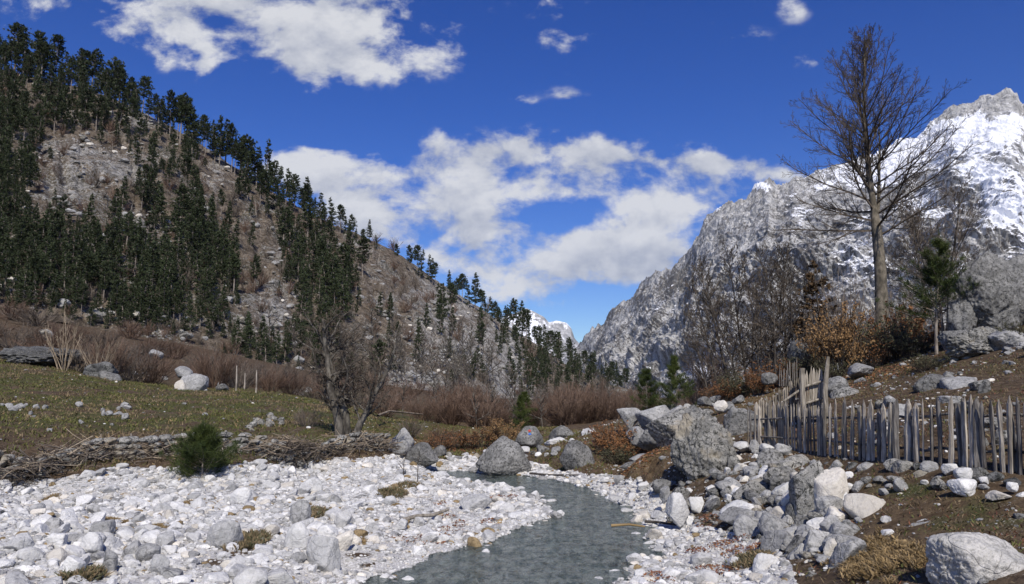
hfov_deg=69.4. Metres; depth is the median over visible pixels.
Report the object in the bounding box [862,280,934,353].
bare shrub
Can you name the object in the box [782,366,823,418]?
hurdle gate
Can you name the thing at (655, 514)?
river stone
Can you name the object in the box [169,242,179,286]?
pine tree
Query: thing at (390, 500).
stone
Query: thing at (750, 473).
rock
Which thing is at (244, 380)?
thin post
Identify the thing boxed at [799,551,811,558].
rock
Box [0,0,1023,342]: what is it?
sky
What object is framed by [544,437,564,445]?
boulder
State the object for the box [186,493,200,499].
river stone
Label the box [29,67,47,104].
pine tree
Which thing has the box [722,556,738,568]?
river stone
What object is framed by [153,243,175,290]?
pine tree
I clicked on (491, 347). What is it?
bare tree
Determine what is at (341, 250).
pine tree
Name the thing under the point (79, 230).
pine tree
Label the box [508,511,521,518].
river stone
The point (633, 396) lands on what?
bare shrub
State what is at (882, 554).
dry grass tuft
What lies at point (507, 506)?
river stone
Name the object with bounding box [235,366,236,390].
thin post
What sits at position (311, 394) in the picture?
bare shrub
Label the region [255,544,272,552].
river stone
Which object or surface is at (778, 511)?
rock
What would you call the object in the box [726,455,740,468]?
stone block
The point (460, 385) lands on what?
bare shrub
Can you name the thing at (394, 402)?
bare shrub
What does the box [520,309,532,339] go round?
pine tree
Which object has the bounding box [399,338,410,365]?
bare tree
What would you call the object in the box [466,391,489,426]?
sapling
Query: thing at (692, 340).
bare tree
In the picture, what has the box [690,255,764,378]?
bare tree
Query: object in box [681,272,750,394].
bare tree
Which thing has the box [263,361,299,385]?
bare shrub
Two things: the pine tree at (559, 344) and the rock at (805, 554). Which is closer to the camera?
the rock at (805, 554)
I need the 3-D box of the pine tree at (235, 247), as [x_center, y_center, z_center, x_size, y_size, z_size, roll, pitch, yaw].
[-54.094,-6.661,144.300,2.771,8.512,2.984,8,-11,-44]
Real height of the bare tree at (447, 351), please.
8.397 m
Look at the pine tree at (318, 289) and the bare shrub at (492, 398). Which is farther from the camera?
the pine tree at (318, 289)
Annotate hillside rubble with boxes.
[0,83,564,398]
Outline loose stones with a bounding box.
[0,347,1023,583]
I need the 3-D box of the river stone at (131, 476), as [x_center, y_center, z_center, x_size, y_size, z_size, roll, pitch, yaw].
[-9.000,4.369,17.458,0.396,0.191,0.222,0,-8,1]
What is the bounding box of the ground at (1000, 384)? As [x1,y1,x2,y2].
[0,314,1023,583]
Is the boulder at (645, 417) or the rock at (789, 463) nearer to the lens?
the rock at (789, 463)
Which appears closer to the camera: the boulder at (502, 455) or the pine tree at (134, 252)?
the boulder at (502, 455)
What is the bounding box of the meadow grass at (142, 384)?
[0,359,611,473]
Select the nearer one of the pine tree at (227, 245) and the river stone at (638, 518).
the river stone at (638, 518)
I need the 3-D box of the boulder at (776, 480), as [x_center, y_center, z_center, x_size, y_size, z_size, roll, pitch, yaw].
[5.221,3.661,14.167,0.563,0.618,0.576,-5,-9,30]
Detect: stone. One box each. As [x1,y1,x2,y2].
[0,479,11,487]
[0,559,14,568]
[0,575,5,583]
[3,537,34,550]
[5,403,12,407]
[5,571,31,583]
[7,551,18,559]
[8,405,18,410]
[14,495,26,501]
[15,532,33,541]
[16,547,43,561]
[17,403,24,408]
[17,519,30,528]
[19,560,34,565]
[20,487,34,494]
[29,503,45,509]
[30,508,46,514]
[30,518,48,526]
[30,523,49,532]
[34,570,46,576]
[39,513,51,517]
[39,576,62,583]
[42,500,53,508]
[44,517,63,529]
[46,533,67,547]
[46,547,70,563]
[50,528,64,533]
[51,504,64,509]
[58,522,69,532]
[60,508,77,520]
[60,515,69,520]
[62,555,85,572]
[65,545,85,556]
[67,575,91,583]
[68,533,85,541]
[70,521,84,529]
[72,506,84,510]
[75,401,82,406]
[76,494,95,505]
[77,534,106,543]
[79,470,95,478]
[79,532,102,552]
[81,555,90,564]
[86,505,105,513]
[89,519,115,533]
[90,553,104,560]
[91,511,105,522]
[95,468,105,475]
[99,507,115,514]
[101,486,114,492]
[102,548,117,570]
[103,535,123,547]
[106,410,112,415]
[106,578,116,583]
[116,463,128,468]
[116,526,134,533]
[117,529,133,537]
[119,469,132,475]
[120,402,129,407]
[121,413,128,418]
[121,473,137,479]
[122,540,141,557]
[123,498,136,507]
[129,496,150,503]
[130,478,149,487]
[131,514,145,522]
[132,528,147,539]
[135,524,160,532]
[135,543,160,561]
[139,529,160,540]
[140,502,151,508]
[143,533,156,543]
[145,493,159,500]
[150,554,169,573]
[153,503,172,511]
[156,531,174,546]
[159,494,173,502]
[159,566,182,578]
[161,545,177,553]
[164,510,174,518]
[167,522,181,528]
[170,501,184,507]
[172,530,184,538]
[172,574,191,583]
[176,528,184,533]
[177,505,193,511]
[183,557,199,565]
[184,480,204,489]
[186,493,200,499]
[186,532,201,541]
[190,498,206,508]
[201,571,229,583]
[203,517,214,525]
[205,519,243,548]
[226,542,238,551]
[227,563,247,578]
[229,487,253,502]
[229,555,248,564]
[232,567,267,583]
[250,553,268,563]
[253,547,271,555]
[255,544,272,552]
[256,463,267,470]
[256,495,275,501]
[263,481,280,488]
[264,524,279,534]
[265,421,272,426]
[265,568,295,583]
[268,471,279,479]
[270,416,278,420]
[272,513,284,519]
[280,469,289,476]
[281,481,294,486]
[281,512,289,516]
[284,521,309,549]
[288,489,297,494]
[289,499,310,523]
[289,552,306,562]
[291,547,300,552]
[298,482,311,493]
[301,517,313,526]
[305,477,322,491]
[305,495,315,501]
[306,521,323,529]
[306,535,340,571]
[307,564,317,572]
[315,494,331,501]
[317,524,337,536]
[324,507,341,519]
[330,494,341,502]
[334,510,351,527]
[335,530,353,550]
[343,524,356,529]
[352,501,363,506]
[352,534,361,544]
[354,529,367,536]
[361,484,376,493]
[365,522,379,531]
[380,573,388,577]
[383,496,396,504]
[394,518,407,529]
[399,513,407,517]
[402,576,413,579]
[410,511,421,515]
[412,545,426,554]
[413,517,424,525]
[417,484,427,490]
[420,525,432,534]
[420,533,437,542]
[438,534,449,542]
[459,494,491,510]
[467,536,481,546]
[481,529,495,541]
[487,512,496,520]
[492,495,505,502]
[492,501,504,508]
[498,502,514,511]
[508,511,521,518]
[549,511,561,517]
[608,494,620,501]
[621,508,632,511]
[626,553,642,561]
[630,514,642,521]
[632,576,643,581]
[637,481,648,490]
[639,510,650,517]
[646,528,662,538]
[650,510,664,518]
[661,567,680,579]
[664,540,674,548]
[685,573,704,583]
[690,551,711,565]
[695,569,718,582]
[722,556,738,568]
[748,572,762,580]
[828,460,842,468]
[845,462,856,469]
[857,462,872,471]
[881,529,893,535]
[883,458,898,471]
[892,460,912,473]
[913,462,919,470]
[913,470,926,477]
[919,461,938,472]
[941,463,957,474]
[971,467,988,480]
[984,471,1004,482]
[1003,477,1020,485]
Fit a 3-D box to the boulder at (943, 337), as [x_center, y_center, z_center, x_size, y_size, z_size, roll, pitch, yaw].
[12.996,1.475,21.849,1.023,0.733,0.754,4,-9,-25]
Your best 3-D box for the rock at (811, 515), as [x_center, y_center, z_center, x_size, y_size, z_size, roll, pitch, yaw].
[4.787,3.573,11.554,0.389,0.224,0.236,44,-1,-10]
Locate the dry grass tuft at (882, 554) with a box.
[820,525,927,583]
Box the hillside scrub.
[0,65,613,396]
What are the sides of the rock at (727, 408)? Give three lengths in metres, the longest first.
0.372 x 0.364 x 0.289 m
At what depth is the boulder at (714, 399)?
27.70 m
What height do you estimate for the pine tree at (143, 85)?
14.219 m
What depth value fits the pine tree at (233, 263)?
133.91 m
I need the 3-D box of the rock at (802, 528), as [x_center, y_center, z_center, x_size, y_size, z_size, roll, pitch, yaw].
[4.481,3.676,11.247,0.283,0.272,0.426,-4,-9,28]
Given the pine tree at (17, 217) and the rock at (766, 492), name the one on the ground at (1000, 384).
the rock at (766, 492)
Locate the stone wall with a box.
[0,431,391,484]
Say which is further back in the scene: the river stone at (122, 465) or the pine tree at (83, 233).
the pine tree at (83, 233)
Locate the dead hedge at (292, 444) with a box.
[0,424,404,487]
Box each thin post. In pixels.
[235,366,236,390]
[244,373,245,389]
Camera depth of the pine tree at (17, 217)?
102.95 m
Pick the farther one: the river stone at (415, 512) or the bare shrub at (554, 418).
the bare shrub at (554, 418)
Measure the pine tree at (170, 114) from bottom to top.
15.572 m
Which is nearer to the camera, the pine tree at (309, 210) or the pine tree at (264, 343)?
the pine tree at (264, 343)
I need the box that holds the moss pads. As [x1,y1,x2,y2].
[38,492,401,544]
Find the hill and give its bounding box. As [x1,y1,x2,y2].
[0,72,636,400]
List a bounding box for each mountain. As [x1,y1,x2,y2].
[500,308,578,360]
[563,87,1023,397]
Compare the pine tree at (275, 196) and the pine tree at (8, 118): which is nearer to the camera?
the pine tree at (8, 118)
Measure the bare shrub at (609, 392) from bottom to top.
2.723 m
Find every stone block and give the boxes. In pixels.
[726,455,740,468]
[728,471,738,474]
[733,441,749,452]
[749,439,760,453]
[759,443,773,450]
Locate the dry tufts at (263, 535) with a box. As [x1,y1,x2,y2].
[54,480,776,581]
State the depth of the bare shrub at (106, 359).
42.95 m
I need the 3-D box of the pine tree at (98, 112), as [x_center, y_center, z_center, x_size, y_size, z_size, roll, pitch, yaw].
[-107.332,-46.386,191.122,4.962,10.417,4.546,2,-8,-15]
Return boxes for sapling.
[396,361,411,396]
[396,385,408,416]
[414,451,426,481]
[423,353,443,395]
[426,379,444,406]
[435,366,452,399]
[443,371,458,401]
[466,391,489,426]
[484,384,499,414]
[488,379,505,418]
[494,364,519,408]
[505,384,517,423]
[514,372,530,392]
[527,385,548,426]
[534,376,549,403]
[569,371,584,393]
[586,372,602,394]
[604,380,617,404]
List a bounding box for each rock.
[215,383,228,390]
[433,445,446,455]
[522,446,529,453]
[536,444,549,452]
[550,450,557,455]
[551,446,560,451]
[678,481,684,486]
[684,516,693,525]
[685,497,689,507]
[706,487,719,496]
[706,498,720,511]
[708,468,725,479]
[714,480,733,490]
[716,474,727,481]
[718,506,754,524]
[720,485,731,497]
[724,404,734,412]
[724,467,730,473]
[724,477,739,484]
[725,494,733,499]
[732,464,741,470]
[733,514,758,538]
[739,476,748,482]
[742,465,759,475]
[744,489,759,500]
[747,470,755,477]
[751,497,760,504]
[751,507,762,510]
[752,474,762,479]
[754,511,762,517]
[757,495,768,503]
[757,511,788,534]
[758,465,767,474]
[759,490,770,495]
[760,530,792,552]
[767,460,793,469]
[767,494,776,506]
[769,506,785,518]
[771,482,788,495]
[775,496,781,503]
[781,492,788,505]
[782,515,793,524]
[783,526,796,535]
[783,538,791,546]
[785,535,804,553]
[794,514,807,525]
[796,524,813,533]
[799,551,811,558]
[807,512,823,519]
[808,547,821,553]
[814,495,843,516]
[816,554,830,563]
[819,515,840,531]
[822,534,843,547]
[823,538,836,555]
[825,506,847,521]
[828,522,852,534]
[829,538,866,567]
[835,535,857,542]
[845,471,853,478]
[851,481,863,492]
[860,477,870,483]
[873,476,882,481]
[874,399,882,408]
[875,419,887,430]
[884,483,892,488]
[886,475,902,482]
[893,478,907,491]
[920,480,928,484]
[930,477,944,488]
[939,396,955,403]
[939,482,947,489]
[968,379,990,390]
[977,381,990,393]
[977,484,989,489]
[984,417,997,426]
[995,430,1016,444]
[1002,346,1012,351]
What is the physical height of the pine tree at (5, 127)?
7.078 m
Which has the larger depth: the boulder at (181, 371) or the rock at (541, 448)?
the boulder at (181, 371)
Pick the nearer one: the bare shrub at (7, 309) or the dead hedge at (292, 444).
the dead hedge at (292, 444)
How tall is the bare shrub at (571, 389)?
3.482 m
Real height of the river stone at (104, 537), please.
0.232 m
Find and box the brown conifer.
[787,260,848,340]
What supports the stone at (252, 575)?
on the ground at (1000, 384)
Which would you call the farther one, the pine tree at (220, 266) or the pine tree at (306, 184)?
the pine tree at (306, 184)
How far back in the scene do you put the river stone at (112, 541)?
10.54 m
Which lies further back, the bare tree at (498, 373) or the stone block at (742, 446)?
the bare tree at (498, 373)
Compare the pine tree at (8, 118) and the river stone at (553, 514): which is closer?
the river stone at (553, 514)
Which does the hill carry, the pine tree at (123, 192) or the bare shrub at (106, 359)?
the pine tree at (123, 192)
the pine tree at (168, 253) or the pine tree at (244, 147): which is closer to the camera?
the pine tree at (168, 253)
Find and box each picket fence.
[747,394,1023,474]
[755,378,801,422]
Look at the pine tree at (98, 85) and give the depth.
218.53 m
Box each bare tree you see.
[257,303,279,343]
[284,315,303,356]
[289,323,305,355]
[344,309,361,335]
[362,298,380,338]
[362,306,378,328]
[386,321,404,358]
[386,336,397,359]
[386,344,405,385]
[387,310,397,337]
[389,337,409,380]
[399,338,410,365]
[406,344,428,385]
[409,334,430,369]
[410,324,427,363]
[419,356,429,382]
[420,360,430,389]
[424,338,438,365]
[424,351,437,371]
[433,342,442,370]
[434,336,451,372]
[436,322,456,357]
[437,358,452,386]
[441,337,453,367]
[442,332,453,355]
[443,317,456,346]
[448,349,464,383]
[449,356,461,388]
[450,329,474,373]
[451,342,465,382]
[452,352,465,383]
[456,314,477,357]
[461,338,475,372]
[463,320,475,355]
[463,358,473,389]
[465,362,477,389]
[472,349,485,369]
[474,312,490,353]
[474,344,496,385]
[483,338,499,382]
[489,359,504,389]
[544,351,557,382]
[678,304,732,395]
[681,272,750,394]
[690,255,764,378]
[693,260,769,378]
[698,239,786,381]
[727,235,808,370]
[727,254,794,378]
[729,264,781,373]
[733,245,806,380]
[759,245,818,377]
[763,23,991,361]
[764,266,812,351]
[779,257,829,345]
[859,165,994,330]
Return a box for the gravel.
[0,452,797,583]
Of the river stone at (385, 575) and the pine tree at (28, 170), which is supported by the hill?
the pine tree at (28, 170)
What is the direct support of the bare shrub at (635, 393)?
on the ground at (1000, 384)
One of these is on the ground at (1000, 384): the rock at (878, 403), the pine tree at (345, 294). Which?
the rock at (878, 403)
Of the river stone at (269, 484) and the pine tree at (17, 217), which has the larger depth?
the pine tree at (17, 217)
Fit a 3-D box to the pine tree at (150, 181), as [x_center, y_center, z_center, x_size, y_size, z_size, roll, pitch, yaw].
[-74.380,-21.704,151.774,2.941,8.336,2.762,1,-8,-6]
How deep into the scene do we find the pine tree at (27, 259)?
93.17 m
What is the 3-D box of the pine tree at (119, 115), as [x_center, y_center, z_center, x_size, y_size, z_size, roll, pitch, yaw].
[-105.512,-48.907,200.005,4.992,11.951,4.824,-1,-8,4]
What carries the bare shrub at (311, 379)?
on the ground at (1000, 384)
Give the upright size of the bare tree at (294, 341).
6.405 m
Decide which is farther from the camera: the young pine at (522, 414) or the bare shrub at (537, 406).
the bare shrub at (537, 406)
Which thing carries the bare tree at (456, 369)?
on the hill
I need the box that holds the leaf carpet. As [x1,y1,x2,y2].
[413,355,941,486]
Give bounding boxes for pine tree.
[0,42,10,63]
[0,43,9,75]
[0,93,7,116]
[0,97,9,125]
[0,135,8,155]
[0,149,7,169]
[0,154,5,185]
[0,188,9,222]
[0,215,8,235]
[0,232,5,248]
[0,233,11,273]
[0,238,16,275]
[0,248,12,279]
[1,64,17,96]
[1,126,14,163]
[2,102,13,133]
[2,124,12,154]
[2,256,13,292]
[3,21,31,68]
[3,226,11,257]
[5,83,17,116]
[7,39,17,64]
[7,185,20,221]
[8,106,24,139]
[8,250,21,287]
[9,73,20,105]
[9,262,30,306]
[11,207,27,241]
[12,36,36,72]
[12,42,24,74]
[12,132,23,165]
[12,269,26,302]
[13,216,26,250]
[16,140,26,166]
[17,104,31,140]
[18,75,29,105]
[21,53,35,90]
[21,153,36,189]
[21,234,37,263]
[22,210,29,239]
[22,254,31,288]
[23,138,34,160]
[24,115,39,142]
[24,199,31,228]
[24,214,44,252]
[25,206,39,237]
[25,251,45,285]
[26,128,37,154]
[26,274,44,306]
[27,30,47,61]
[27,152,41,186]
[28,251,42,294]
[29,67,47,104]
[29,235,40,255]
[30,40,56,76]
[30,51,45,82]
[31,65,41,92]
[32,103,45,133]
[33,113,45,144]
[37,235,56,266]
[37,253,52,287]
[39,89,52,126]
[39,217,57,244]
[40,211,49,241]
[42,202,53,229]
[42,243,58,288]
[43,63,59,99]
[43,270,58,305]
[46,93,65,133]
[46,224,56,253]
[47,209,63,237]
[49,34,67,74]
[55,208,70,245]
[56,85,65,120]
[57,224,69,258]
[58,240,70,277]
[58,257,71,298]
[59,85,73,119]
[60,252,76,284]
[61,52,71,83]
[61,229,82,266]
[65,55,78,93]
[68,274,85,306]
[69,246,80,285]
[73,47,89,90]
[74,229,81,269]
[75,50,91,69]
[75,224,88,260]
[75,251,99,290]
[76,66,88,95]
[76,84,94,112]
[77,268,87,302]
[80,193,101,233]
[80,235,86,269]
[80,245,88,277]
[84,48,105,85]
[86,251,94,285]
[87,94,107,130]
[87,217,102,253]
[91,221,102,257]
[91,243,108,286]
[93,248,114,281]
[94,64,104,93]
[96,56,121,100]
[96,67,113,89]
[97,260,112,301]
[98,79,111,112]
[101,216,117,254]
[101,223,112,257]
[102,96,113,129]
[104,188,123,225]
[104,265,114,294]
[107,272,123,315]
[109,64,126,94]
[109,78,119,116]
[109,225,117,256]
[111,234,125,254]
[113,91,130,130]
[113,219,123,251]
[114,242,127,278]
[114,283,130,321]
[115,64,128,104]
[115,204,125,236]
[116,61,126,100]
[118,175,129,208]
[118,211,137,240]
[119,235,145,281]
[121,81,134,113]
[124,217,142,246]
[124,221,144,263]
[125,97,139,133]
[129,286,140,321]
[132,82,143,118]
[133,254,147,298]
[134,268,152,306]
[137,75,154,117]
[137,267,155,296]
[137,278,148,314]
[137,291,155,325]
[138,208,155,247]
[138,221,145,244]
[142,236,149,269]
[143,234,151,261]
[143,285,154,311]
[144,167,156,195]
[144,240,161,284]
[144,248,154,274]
[145,131,159,163]
[148,151,157,189]
[149,181,169,226]
[149,241,163,287]
[152,230,159,253]
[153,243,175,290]
[154,270,163,304]
[155,257,172,302]
[155,258,175,293]
[156,237,162,258]
[156,275,169,313]
[157,235,178,278]
[159,225,175,259]
[163,89,178,137]
[165,117,178,152]
[166,197,187,235]
[168,183,193,217]
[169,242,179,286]
[169,282,180,317]
[170,259,178,287]
[171,92,193,144]
[172,225,187,270]
[173,94,187,138]
[178,156,193,186]
[179,246,186,280]
[182,97,197,135]
[182,109,193,139]
[182,121,201,159]
[182,211,194,246]
[182,220,200,261]
[184,292,197,331]
[186,163,199,196]
[186,196,195,223]
[189,188,200,203]
[189,207,201,236]
[191,221,204,258]
[191,251,204,294]
[192,195,204,214]
[193,106,204,149]
[196,216,211,260]
[197,279,209,315]
[198,114,210,152]
[199,221,216,241]
[199,240,216,268]
[201,265,213,290]
[204,195,221,228]
[204,246,217,290]
[207,120,216,155]
[207,266,217,294]
[207,295,220,325]
[209,124,221,161]
[209,219,215,245]
[210,232,216,256]
[212,114,227,165]
[213,230,225,270]
[213,230,227,271]
[215,250,226,283]
[216,118,233,165]
[218,230,235,270]
[219,245,234,287]
[220,284,230,319]
[223,253,242,292]
[226,122,241,171]
[226,228,231,254]
[226,316,245,353]
[232,237,240,269]
[233,161,248,197]
[237,134,248,177]
[238,134,259,178]
[241,311,254,345]
[241,312,256,350]
[242,150,255,187]
[248,145,262,178]
[249,255,261,293]
[250,146,263,187]
[254,315,268,353]
[258,324,275,362]
[259,171,274,205]
[263,139,272,181]
[267,160,282,193]
[268,170,283,209]
[270,331,282,363]
[273,186,284,221]
[275,207,293,239]
[280,329,291,361]
[282,168,290,203]
[282,321,292,356]
[284,214,296,251]
[285,174,298,201]
[287,196,296,235]
[288,233,307,280]
[290,235,297,276]
[293,283,307,326]
[295,258,315,302]
[297,176,312,206]
[298,204,316,241]
[299,229,309,269]
[299,300,313,336]
[306,248,314,291]
[310,326,322,356]
[311,233,321,262]
[312,236,328,271]
[312,268,329,303]
[313,212,328,238]
[314,193,329,222]
[314,241,328,264]
[316,249,325,284]
[317,255,333,297]
[318,234,329,266]
[319,294,333,332]
[323,254,337,290]
[325,241,332,267]
[327,270,344,308]
[330,255,339,289]
[331,267,345,303]
[332,304,339,330]
[334,241,352,274]
[337,274,354,322]
[342,254,354,287]
[344,224,356,270]
[345,266,353,299]
[352,234,372,277]
[368,339,386,366]
[433,283,450,328]
[435,283,447,314]
[445,282,458,303]
[470,272,481,309]
[476,306,483,333]
[507,297,519,329]
[516,300,526,337]
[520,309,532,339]
[554,331,565,357]
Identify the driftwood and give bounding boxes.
[377,410,422,416]
[399,508,448,520]
[529,472,578,475]
[611,523,644,526]
[644,520,675,525]
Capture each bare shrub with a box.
[0,299,40,319]
[0,305,76,326]
[0,320,58,348]
[0,321,22,338]
[12,326,86,348]
[36,321,94,343]
[43,310,86,370]
[55,345,104,372]
[68,338,115,355]
[76,329,128,349]
[77,326,119,365]
[77,329,137,374]
[90,345,150,368]
[92,346,166,382]
[110,320,149,338]
[118,342,172,359]
[123,345,193,383]
[132,333,177,353]
[151,334,194,358]
[169,357,210,380]
[182,348,227,370]
[186,341,245,388]
[207,353,268,388]
[211,356,252,375]
[230,363,271,386]
[240,363,295,392]
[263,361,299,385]
[274,368,311,395]
[289,373,320,399]
[290,406,324,426]
[297,366,343,392]
[306,377,359,400]
[339,372,372,396]
[343,390,377,407]
[360,377,400,401]
[362,390,409,416]
[364,372,393,386]
[375,391,395,406]
[379,382,419,407]
[385,394,400,410]
[390,376,425,399]
[393,418,425,437]
[399,394,418,411]
[401,392,442,421]
[411,392,440,414]
[413,383,452,402]
[417,426,459,442]
[422,397,447,423]
[424,386,472,425]
[429,379,485,421]
[429,400,469,424]
[441,381,491,421]
[445,389,510,427]
[452,377,484,396]
[464,414,482,427]
[469,384,512,412]
[469,393,505,416]
[470,401,510,427]
[498,403,543,426]
[512,405,542,425]
[525,389,591,425]
[526,397,550,421]
[530,382,563,405]
[531,399,555,422]
[537,385,559,399]
[537,416,547,426]
[543,406,566,426]
[544,381,600,425]
[545,413,562,425]
[549,381,601,418]
[550,380,600,406]
[557,382,599,423]
[569,388,620,418]
[571,377,624,410]
[573,391,614,422]
[573,405,602,422]
[585,395,627,420]
[593,390,632,419]
[594,386,629,414]
[598,385,626,406]
[622,388,658,408]
[622,401,645,410]
[625,379,664,407]
[625,385,660,410]
[675,380,703,403]
[676,356,718,404]
[686,343,749,395]
[735,329,789,379]
[784,291,842,346]
[808,263,881,367]
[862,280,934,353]
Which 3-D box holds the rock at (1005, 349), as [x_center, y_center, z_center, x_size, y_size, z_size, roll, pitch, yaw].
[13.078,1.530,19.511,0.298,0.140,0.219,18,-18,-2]
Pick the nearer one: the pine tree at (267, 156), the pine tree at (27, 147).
the pine tree at (27, 147)
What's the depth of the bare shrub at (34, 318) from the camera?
75.59 m
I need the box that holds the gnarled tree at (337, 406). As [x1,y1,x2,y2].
[284,308,409,437]
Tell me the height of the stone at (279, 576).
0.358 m
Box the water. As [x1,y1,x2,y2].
[363,470,665,583]
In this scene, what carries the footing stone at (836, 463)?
on the ground at (1000, 384)
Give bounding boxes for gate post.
[799,368,806,421]
[822,356,829,423]
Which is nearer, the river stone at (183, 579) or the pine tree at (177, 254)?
the river stone at (183, 579)
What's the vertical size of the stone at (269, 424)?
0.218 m
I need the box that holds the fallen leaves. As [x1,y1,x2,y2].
[386,494,760,581]
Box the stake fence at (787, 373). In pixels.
[779,357,796,385]
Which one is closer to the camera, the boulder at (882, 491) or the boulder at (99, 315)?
the boulder at (882, 491)
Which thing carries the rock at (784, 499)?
on the ground at (1000, 384)
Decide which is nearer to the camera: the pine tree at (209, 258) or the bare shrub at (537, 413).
the bare shrub at (537, 413)
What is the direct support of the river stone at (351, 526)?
on the ground at (1000, 384)
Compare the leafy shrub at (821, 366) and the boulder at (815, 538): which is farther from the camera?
the leafy shrub at (821, 366)
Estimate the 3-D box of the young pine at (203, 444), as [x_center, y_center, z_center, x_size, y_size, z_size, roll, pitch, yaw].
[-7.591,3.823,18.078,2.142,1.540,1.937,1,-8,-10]
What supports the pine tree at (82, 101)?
on the hill
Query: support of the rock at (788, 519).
on the ground at (1000, 384)
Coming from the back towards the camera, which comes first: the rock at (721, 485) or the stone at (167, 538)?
the rock at (721, 485)
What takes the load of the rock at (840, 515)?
on the ground at (1000, 384)
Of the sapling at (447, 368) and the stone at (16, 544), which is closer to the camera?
the stone at (16, 544)
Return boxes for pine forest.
[0,52,630,399]
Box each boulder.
[0,346,88,366]
[40,329,53,340]
[83,361,118,377]
[89,310,102,321]
[99,371,121,380]
[149,349,163,359]
[174,380,186,389]
[175,366,192,378]
[180,373,208,390]
[390,428,414,455]
[405,442,437,466]
[475,436,531,475]
[516,426,543,447]
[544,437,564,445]
[548,425,573,439]
[559,440,594,470]
[581,428,593,434]
[617,408,639,428]
[620,461,633,468]
[626,426,643,446]
[629,453,645,460]
[635,405,669,429]
[637,429,657,450]
[645,407,692,447]
[652,478,670,493]
[659,486,669,503]
[665,492,689,526]
[667,405,682,413]
[670,408,736,480]
[671,486,689,498]
[688,405,698,410]
[689,496,703,512]
[697,396,711,406]
[704,495,719,505]
[710,395,721,402]
[713,400,727,412]
[719,500,753,513]
[723,406,763,435]
[731,395,744,404]
[732,477,769,499]
[752,553,778,571]
[757,448,783,466]
[761,372,777,384]
[763,467,786,483]
[769,466,796,491]
[774,443,791,451]
[778,454,809,468]
[784,503,795,519]
[786,543,804,559]
[787,340,829,377]
[788,460,823,514]
[803,529,828,551]
[806,517,824,529]
[814,467,848,510]
[828,376,848,394]
[829,386,859,397]
[841,520,859,535]
[843,493,885,518]
[847,363,873,377]
[854,377,866,383]
[878,488,888,494]
[883,395,898,407]
[886,404,904,419]
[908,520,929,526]
[912,374,943,392]
[925,532,1023,583]
[937,329,966,346]
[939,376,976,389]
[943,371,953,376]
[944,326,999,358]
[946,283,977,330]
[947,478,976,496]
[953,467,972,478]
[954,250,1019,329]
[978,476,988,484]
[985,490,1011,500]
[987,329,1023,349]
[1006,254,1023,325]
[1006,482,1018,491]
[1013,513,1023,518]
[1015,492,1023,496]
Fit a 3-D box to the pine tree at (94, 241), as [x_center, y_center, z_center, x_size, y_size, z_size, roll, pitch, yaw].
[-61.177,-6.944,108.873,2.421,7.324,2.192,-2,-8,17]
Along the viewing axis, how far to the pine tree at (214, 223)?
147.72 m
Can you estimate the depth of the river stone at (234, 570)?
9.16 m
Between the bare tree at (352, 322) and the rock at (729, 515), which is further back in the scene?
the bare tree at (352, 322)
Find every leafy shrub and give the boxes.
[424,432,468,448]
[430,427,492,448]
[452,428,503,448]
[475,417,524,441]
[588,418,637,458]
[593,444,643,464]
[607,438,647,462]
[698,382,730,399]
[713,375,760,399]
[713,378,743,401]
[717,368,761,394]
[735,357,789,388]
[739,367,773,395]
[776,357,802,385]
[777,349,823,380]
[790,296,876,376]
[794,325,841,376]
[811,357,852,378]
[833,336,873,370]
[844,333,897,367]
[845,312,873,364]
[853,309,927,363]
[860,299,926,356]
[869,320,912,360]
[884,327,933,358]
[900,351,950,371]
[903,319,940,350]
[917,323,947,347]
[992,321,1023,334]
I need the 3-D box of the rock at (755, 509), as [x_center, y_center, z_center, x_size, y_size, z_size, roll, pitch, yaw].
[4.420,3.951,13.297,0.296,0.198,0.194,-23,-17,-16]
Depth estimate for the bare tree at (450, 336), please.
178.50 m
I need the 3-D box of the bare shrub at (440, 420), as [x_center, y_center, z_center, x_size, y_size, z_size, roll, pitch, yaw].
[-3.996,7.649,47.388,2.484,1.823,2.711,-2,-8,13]
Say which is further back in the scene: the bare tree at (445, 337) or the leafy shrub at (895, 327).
the bare tree at (445, 337)
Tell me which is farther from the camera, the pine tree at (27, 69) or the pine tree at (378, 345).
the pine tree at (27, 69)
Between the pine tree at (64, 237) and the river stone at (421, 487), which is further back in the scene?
the pine tree at (64, 237)
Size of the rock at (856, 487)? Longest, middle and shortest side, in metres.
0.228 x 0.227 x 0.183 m
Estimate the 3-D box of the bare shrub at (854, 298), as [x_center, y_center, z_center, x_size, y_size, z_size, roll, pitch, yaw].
[13.102,0.955,29.128,2.701,4.380,2.378,-2,-8,15]
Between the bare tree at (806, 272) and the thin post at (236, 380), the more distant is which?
the thin post at (236, 380)
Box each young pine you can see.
[155,418,248,479]
[501,392,531,429]
[510,387,539,425]
[629,357,668,409]
[652,349,696,409]
[874,229,981,354]
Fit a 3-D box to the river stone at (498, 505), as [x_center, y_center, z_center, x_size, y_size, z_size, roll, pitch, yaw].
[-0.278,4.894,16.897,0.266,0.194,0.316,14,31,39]
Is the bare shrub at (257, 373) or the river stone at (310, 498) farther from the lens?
the bare shrub at (257, 373)
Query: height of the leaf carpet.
3.796 m
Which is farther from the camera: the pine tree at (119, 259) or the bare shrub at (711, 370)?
the pine tree at (119, 259)
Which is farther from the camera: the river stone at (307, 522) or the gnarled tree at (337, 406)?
the gnarled tree at (337, 406)
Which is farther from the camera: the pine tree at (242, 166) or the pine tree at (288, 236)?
the pine tree at (242, 166)
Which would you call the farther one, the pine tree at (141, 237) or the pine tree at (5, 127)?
the pine tree at (5, 127)

